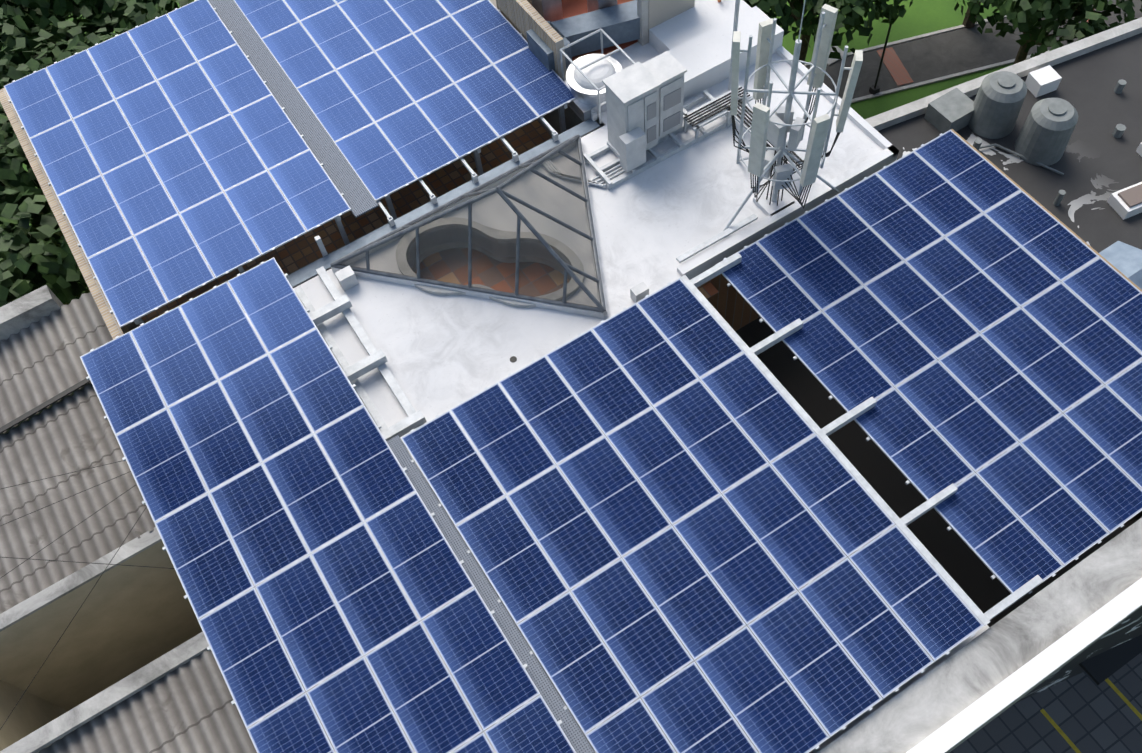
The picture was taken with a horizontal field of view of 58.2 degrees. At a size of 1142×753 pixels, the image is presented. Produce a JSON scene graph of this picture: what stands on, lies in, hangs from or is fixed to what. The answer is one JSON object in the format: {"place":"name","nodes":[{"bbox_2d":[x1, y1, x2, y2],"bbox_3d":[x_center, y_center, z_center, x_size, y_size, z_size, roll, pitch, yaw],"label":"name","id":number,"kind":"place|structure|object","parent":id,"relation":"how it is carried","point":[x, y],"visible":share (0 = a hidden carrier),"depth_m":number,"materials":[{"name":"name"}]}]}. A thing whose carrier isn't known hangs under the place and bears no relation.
{"place":"outdoors","nodes":[
{"label":"outdoors","id":0,"kind":"place"},
{"bbox_2d":[0,292,112,432],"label":"corrugated roof","id":1,"kind":"structure","parent":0,"point":[40,362],"depth_m":22.55,"materials":[{"name":"grey metal"}]},
{"bbox_2d":[0,378,90,433],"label":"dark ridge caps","id":2,"kind":"object","parent":1,"relation":"on","point":[44,405],"depth_m":21.83,"materials":[{"name":"grey metal"}]},
{"bbox_2d":[0,88,128,339],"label":"roof edge","id":3,"kind":"object","parent":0,"point":[115,329],"visible":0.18,"depth_m":21.69,"materials":[{"name":"beige concrete"}]},
{"bbox_2d":[0,384,155,613],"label":"corrugated roof","id":4,"kind":"structure","parent":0,"point":[74,432],"depth_m":20.90,"materials":[{"name":"grey metal"}]},
{"bbox_2d":[39,649,256,752],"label":"corrugated roof","id":5,"kind":"structure","parent":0,"point":[188,707],"depth_m":18.49,"materials":[{"name":"grey metal"}]},
{"bbox_2d":[2,0,1019,291],"bbox_3d":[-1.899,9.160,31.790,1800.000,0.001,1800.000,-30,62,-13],"label":"ground","id":6,"kind":"structure","parent":0,"point":[922,16],"depth_m":44.68,"materials":[{"name":"green plant"}]},
{"bbox_2d":[0,8,54,232],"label":"tree","id":7,"kind":"object","parent":6,"relation":"on","point":[10,29],"depth_m":29.26,"materials":[{"name":"green plant"}]},
{"bbox_2d":[0,0,61,235],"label":"tree","id":8,"kind":"object","parent":6,"relation":"on","point":[8,9],"depth_m":32.20,"materials":[{"name":"green plant"}]},
{"bbox_2d":[0,139,87,306],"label":"tree","id":9,"kind":"object","parent":6,"relation":"on","point":[39,260],"depth_m":25.74,"materials":[{"name":"green plant"}]},
{"bbox_2d":[0,221,89,304],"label":"tree","id":10,"kind":"object","parent":6,"relation":"on","point":[34,226],"depth_m":29.31,"materials":[{"name":"green plant"}]},
{"bbox_2d":[0,285,91,434],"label":"concrete garden wall","id":11,"kind":"structure","parent":6,"relation":"on","point":[24,311],"depth_m":22.83,"materials":[{"name":"grey concrete"}]},
{"bbox_2d":[0,18,128,217],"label":"tree","id":12,"kind":"object","parent":6,"relation":"on","point":[74,45],"visible":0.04,"depth_m":28.91,"materials":[{"name":"green plant"}]},
{"bbox_2d":[0,0,178,82],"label":"tree","id":13,"kind":"object","parent":6,"relation":"on","point":[47,15],"depth_m":33.28,"materials":[{"name":"green plant"}]},
{"bbox_2d":[126,322,138,330],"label":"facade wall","id":14,"kind":"structure","parent":6,"relation":"on","point":[131,326],"depth_m":21.95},
{"bbox_2d":[117,0,182,13],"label":"tree","id":15,"kind":"object","parent":6,"relation":"on","point":[145,1],"depth_m":34.56,"materials":[{"name":"green plant"}]},
{"bbox_2d":[119,0,193,31],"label":"tree","id":16,"kind":"object","parent":6,"relation":"on","point":[154,10],"visible":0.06,"depth_m":30.84,"materials":[{"name":"green plant"}]},
{"bbox_2d":[47,0,582,155],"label":"terrace walls","id":17,"kind":"structure","parent":6,"relation":"on","point":[572,119],"depth_m":24.53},
{"bbox_2d":[92,97,551,322],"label":"terrace floor","id":18,"kind":"structure","parent":17,"relation":"on","point":[296,254],"depth_m":24.59,"materials":[{"name":"ceramic"}]},
{"bbox_2d":[8,8,1121,752],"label":"galvanised array support","id":19,"kind":"object","parent":18,"relation":"on","point":[378,360],"visible":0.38,"depth_m":19.14,"materials":[{"name":"silver metal"}]},
{"bbox_2d":[4,0,350,327],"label":"solar panel array","id":20,"kind":"object","parent":19,"relation":"on","point":[127,280],"visible":1,"depth_m":21.86,"materials":[{"name":"blue photovoltaic glass"}]},
{"bbox_2d":[80,257,575,752],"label":"solar panel array","id":21,"kind":"object","parent":19,"relation":"on","point":[419,687],"visible":1,"depth_m":16.91,"materials":[{"name":"glass"},{"name":"silicon solar cells"}]},
{"bbox_2d":[208,0,594,752],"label":"walkway grating","id":22,"kind":"object","parent":19,"relation":"on","point":[342,174],"visible":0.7,"depth_m":21.19,"materials":[{"name":"grey metal"}]},
{"bbox_2d":[234,0,575,200],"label":"solar panel array","id":23,"kind":"object","parent":19,"relation":"on","point":[431,86],"visible":1,"depth_m":23.01,"materials":[{"name":"glass"},{"name":"silicon solar cells"}]},
{"bbox_2d":[401,278,983,752],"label":"solar panel array","id":24,"kind":"object","parent":19,"relation":"on","point":[679,404],"visible":0.98,"depth_m":16.66,"materials":[{"name":"glass"},{"name":"silicon solar cells"}]},
{"bbox_2d":[680,275,990,625],"bbox_3d":[4.244,0.949,17.544,0.115,0.018,8.000,-30,62,-13],"label":"edge strip","id":25,"kind":"object","parent":19,"relation":"on","point":[892,515],"visible":0.9,"depth_m":17.25,"materials":[{"name":"silver metal"}]},
{"bbox_2d":[716,130,1141,593],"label":"solar panel array","id":26,"kind":"object","parent":19,"relation":"on","point":[957,306],"visible":0.9,"depth_m":18.59,"materials":[{"name":"glass"},{"name":"silicon solar cells"}]},
{"bbox_2d":[951,129,1141,291],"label":"wood fascia","id":27,"kind":"object","parent":19,"relation":"attached to","point":[1057,219],"visible":0.23,"depth_m":19.96,"materials":[{"name":"beige"}]},
{"bbox_2d":[141,118,604,362],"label":"steel beam","id":28,"kind":"structure","parent":17,"relation":"on","point":[301,275],"depth_m":21.44,"materials":[{"name":"grey metal"}]},
{"bbox_2d":[743,0,912,64],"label":"tree","id":29,"kind":"object","parent":6,"relation":"on","point":[853,14],"depth_m":36.67,"materials":[{"name":"green plant"}]},
{"bbox_2d":[962,1,980,27],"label":"tree","id":30,"kind":"object","parent":6,"relation":"on","point":[967,23],"visible":0.28,"depth_m":44.25,"materials":[{"name":"plant"}]},
{"bbox_2d":[878,33,1141,702],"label":"neighboring roof","id":31,"kind":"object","parent":6,"relation":"on","point":[1097,164],"depth_m":24.92,"materials":[{"name":"grey concrete"}]},
{"bbox_2d":[924,71,1077,165],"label":"water tanks","id":32,"kind":"object","parent":31,"relation":"on","point":[992,110],"visible":1,"depth_m":24.32,"materials":[{"name":"plastic"}]},
{"bbox_2d":[865,17,1141,130],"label":"parapet wall","id":33,"kind":"structure","parent":31,"relation":"on","point":[897,115],"depth_m":25.95,"materials":[{"name":"concrete"}]},
{"bbox_2d":[973,79,1126,205],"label":"roof vents","id":34,"kind":"object","parent":31,"relation":"on","point":[1119,130],"visible":0.81,"depth_m":24.64,"materials":[{"name":"grey metal"}]},
{"bbox_2d":[1025,65,1141,219],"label":"skylight frames","id":35,"kind":"structure","parent":31,"relation":"on","point":[1043,81],"depth_m":25.39,"materials":[{"name":"white metal"}]},
{"bbox_2d":[1118,184,1141,207],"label":"neighbour skylights","id":36,"kind":"object","parent":35,"relation":"in","point":[1131,197],"visible":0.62,"depth_m":23.49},
{"bbox_2d":[1099,241,1141,289],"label":"bluemetal dormer","id":37,"kind":"object","parent":31,"relation":"on","point":[1124,259],"visible":0.21,"depth_m":21.34,"materials":[{"name":"metal"}]},
{"bbox_2d":[946,606,1141,752],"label":"render wall","id":38,"kind":"structure","parent":6,"relation":"on","point":[999,713],"depth_m":20.84,"materials":[{"name":"grey paint"}]},
{"bbox_2d":[0,461,174,729],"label":"overhead wires","id":39,"kind":"object","parent":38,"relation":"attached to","point":[72,561],"depth_m":19.35,"materials":[{"name":"black rubber"}]},
{"bbox_2d":[0,541,202,752],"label":"light well walls","id":40,"kind":"structure","parent":38,"relation":"attached to","point":[126,621],"depth_m":21.40,"materials":[{"name":"beige paint"}]},
{"bbox_2d":[0,527,208,752],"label":"wall coping","id":41,"kind":"object","parent":40,"relation":"on","point":[81,714],"depth_m":18.87,"materials":[{"name":"grey concrete"}]},
{"bbox_2d":[151,150,989,752],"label":"white roof","id":42,"kind":"structure","parent":38,"relation":"on","point":[443,354],"depth_m":19.99,"materials":[{"name":"white paint"}]},
{"bbox_2d":[331,137,606,317],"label":"pyramid kerb","id":43,"kind":"structure","parent":42,"relation":"on","point":[487,295],"depth_m":20.39,"materials":[{"name":"grey concrete"}]},
{"bbox_2d":[330,134,605,312],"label":"skylight mullions","id":44,"kind":"object","parent":43,"relation":"on","point":[504,195],"visible":0.98,"depth_m":19.95,"materials":[{"name":"grey metal"}]},
{"bbox_2d":[342,140,599,306],"bbox_3d":[-2.289,-3.334,19.960,5.270,1.870,4.530,-7,59,0],"label":"glass pyramid","id":45,"kind":"object","parent":44,"relation":"in","point":[506,235],"visible":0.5,"depth_m":19.77,"materials":[{"name":"clear glass"}]},
{"bbox_2d":[335,266,648,302],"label":"grey junction boxes","id":46,"kind":"object","parent":42,"relation":"on","point":[346,278],"visible":0.6,"depth_m":20.23,"materials":[{"name":"paint"}]},
{"bbox_2d":[510,356,516,361],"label":"dark roof drains","id":47,"kind":"structure","parent":42,"relation":"in","point":[513,358],"depth_m":19.39,"materials":[{"name":"grey metal"}]},
{"bbox_2d":[294,214,757,431],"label":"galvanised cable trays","id":48,"kind":"object","parent":42,"relation":"on","point":[344,364],"visible":0.52,"depth_m":20.04,"materials":[{"name":"silver metal"}]},
{"bbox_2d":[542,159,626,186],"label":"galvanized conduits","id":49,"kind":"object","parent":42,"relation":"on","point":[573,178],"visible":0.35,"depth_m":21.47,"materials":[{"name":"silver metal"}]},
{"bbox_2d":[564,54,622,120],"bbox_3d":[0.533,-6.391,22.459,1.250,0.630,1.240,-30,62,-13],"label":"exhaust fan body","id":50,"kind":"object","parent":42,"relation":"on","point":[584,103],"visible":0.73,"depth_m":22.23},
{"bbox_2d":[573,57,615,88],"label":"exhaust fan dome","id":51,"kind":"structure","parent":50,"relation":"on","point":[598,71],"depth_m":21.98,"materials":[{"name":"white plastic"}]},
{"bbox_2d":[637,0,648,45],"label":"concrete post","id":52,"kind":"object","parent":42,"relation":"on","point":[643,10],"visible":1,"depth_m":22.83,"materials":[{"name":"grey concrete"}]},
{"bbox_2d":[559,0,803,189],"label":"galvanised cabinet skid","id":53,"kind":"object","parent":42,"relation":"on","point":[681,146],"visible":0.58,"depth_m":21.70,"materials":[{"name":"silver metal"}]},
{"bbox_2d":[602,51,686,171],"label":"telecom cabinets","id":54,"kind":"object","parent":53,"relation":"on","point":[634,91],"visible":0.98,"depth_m":20.56,"materials":[{"name":"metal"}]},
{"bbox_2d":[647,88,680,142],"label":"vent louvers","id":55,"kind":"object","parent":54,"relation":"attached to","point":[672,99],"visible":0.92,"depth_m":20.99,"materials":[{"name":"grey metal"}]},
{"bbox_2d":[684,87,803,169],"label":"black cables","id":56,"kind":"object","parent":53,"relation":"on","point":[750,119],"visible":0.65,"depth_m":21.55,"materials":[{"name":"black rubber"}]},
{"bbox_2d":[565,42,897,279],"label":"floor","id":57,"kind":"structure","parent":42,"relation":"on","point":[675,206],"depth_m":21.31,"materials":[{"name":"white concrete"}]},
{"bbox_2d":[649,0,898,276],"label":"parapet wall","id":58,"kind":"structure","parent":42,"relation":"on","point":[695,41],"depth_m":22.43,"materials":[{"name":"white paint"}]},
{"bbox_2d":[723,0,851,230],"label":"steel cell mast","id":59,"kind":"object","parent":42,"relation":"on","point":[782,151],"visible":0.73,"depth_m":18.39,"materials":[{"name":"silver metal"}]},
{"bbox_2d":[761,106,804,190],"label":"remote radio units","id":60,"kind":"object","parent":59,"relation":"attached to","point":[775,135],"visible":0.67,"depth_m":18.98},
{"bbox_2d":[731,87,840,208],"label":"cables","id":61,"kind":"object","parent":59,"relation":"attached to","point":[827,154],"visible":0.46,"depth_m":19.55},
{"bbox_2d":[730,4,862,186],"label":"cell antennas","id":62,"kind":"object","parent":59,"relation":"attached to","point":[759,132],"visible":0.9,"depth_m":18.14,"materials":[{"name":"white plastic"}]},
{"bbox_2d":[817,518,1141,752],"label":"roof ledge","id":63,"kind":"object","parent":38,"relation":"on","point":[912,715],"visible":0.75,"depth_m":15.60,"materials":[{"name":"grey concrete"}]},
{"bbox_2d":[906,578,1141,752],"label":"parapet cap","id":64,"kind":"object","parent":38,"relation":"attached to","point":[1006,692],"visible":1,"depth_m":15.32,"materials":[{"name":"white paint"}]},
{"bbox_2d":[954,0,1141,64],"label":"tree","id":65,"kind":"object","parent":6,"relation":"on","point":[1025,16],"depth_m":35.18,"materials":[{"name":"green plant"}]},
{"bbox_2d":[415,248,718,298],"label":"atrium floor tiles","id":66,"kind":"object","parent":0,"point":[708,290],"visible":0.2,"depth_m":21.32,"materials":[{"name":"brown tile"}]},
{"bbox_2d":[396,217,583,307],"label":"curved opening wall","id":67,"kind":"structure","parent":66,"relation":"on","point":[525,236],"depth_m":20.84,"materials":[{"name":"concrete"}]},
{"bbox_2d":[532,0,616,21],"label":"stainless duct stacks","id":68,"kind":"object","parent":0,"point":[549,10],"visible":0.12,"depth_m":23.23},
{"bbox_2d":[496,0,694,78],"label":"brick plant enclosure","id":69,"kind":"object","parent":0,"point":[522,16],"visible":0.29,"depth_m":22.85,"materials":[{"name":"beige brick"}]},
{"bbox_2d":[526,0,639,70],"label":"galvanised ducts","id":70,"kind":"object","parent":69,"relation":"on","point":[618,24],"visible":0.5,"depth_m":22.89,"materials":[{"name":"grey metal"}]},
{"bbox_2d":[531,0,637,70],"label":"terracotta floor","id":71,"kind":"structure","parent":69,"relation":"on","point":[570,8],"depth_m":24.14,"materials":[{"name":"orange tile"}]},
{"bbox_2d":[753,188,793,215],"bbox_3d":[4.109,-3.538,20.794,0.600,0.120,0.600,-30,62,-13],"label":"concrete base","id":72,"kind":"object","parent":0,"point":[764,206],"visible":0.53,"depth_m":20.71,"materials":[{"name":"white concrete"}]},
{"bbox_2d":[735,317,1140,626],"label":"dark gap","id":73,"kind":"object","parent":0,"point":[963,565],"depth_m":21.11,"materials":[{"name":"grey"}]},
{"bbox_2d":[697,274,759,330],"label":"wooden floor","id":74,"kind":"structure","parent":73,"relation":"on","point":[736,311],"depth_m":22.14,"materials":[{"name":"brown wood"}]},
{"bbox_2d":[806,0,1141,98],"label":"garden path","id":75,"kind":"structure","parent":0,"point":[942,54],"depth_m":43.72,"materials":[{"name":"concrete"}]},
{"bbox_2d":[747,0,799,40],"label":"tree","id":76,"kind":"object","parent":75,"relation":"on","point":[765,6],"visible":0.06,"depth_m":35.83,"materials":[{"name":"green plant"}]},
{"bbox_2d":[869,13,897,94],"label":"lamp post","id":77,"kind":"object","parent":75,"relation":"on","point":[874,89],"visible":0.6,"depth_m":41.95,"materials":[{"name":"black metal"}]},
{"bbox_2d":[804,16,1048,102],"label":"garden path kerbs","id":78,"kind":"structure","parent":75,"relation":"on","point":[943,78],"depth_m":43.22,"materials":[{"name":"concrete"}]},
{"bbox_2d":[877,9,1088,85],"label":"path brick bands","id":79,"kind":"object","parent":75,"relation":"on","point":[897,70],"visible":0.29,"depth_m":43.55,"materials":[{"name":"red brick"}]},
{"bbox_2d":[949,652,1141,752],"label":"pavement","id":80,"kind":"structure","parent":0,"point":[1086,713],"depth_m":29.92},
{"bbox_2d":[1040,678,1141,752],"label":"road marking","id":81,"kind":"object","parent":80,"relation":"on","point":[1064,735],"visible":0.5,"depth_m":29.95,"materials":[{"name":"yellow paint"}]},
{"bbox_2d":[1079,635,1141,684],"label":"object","id":82,"kind":"object","parent":80,"relation":"on","point":[1098,669],"visible":0.59,"depth_m":27.70,"materials":[{"name":"black"}]}
]}

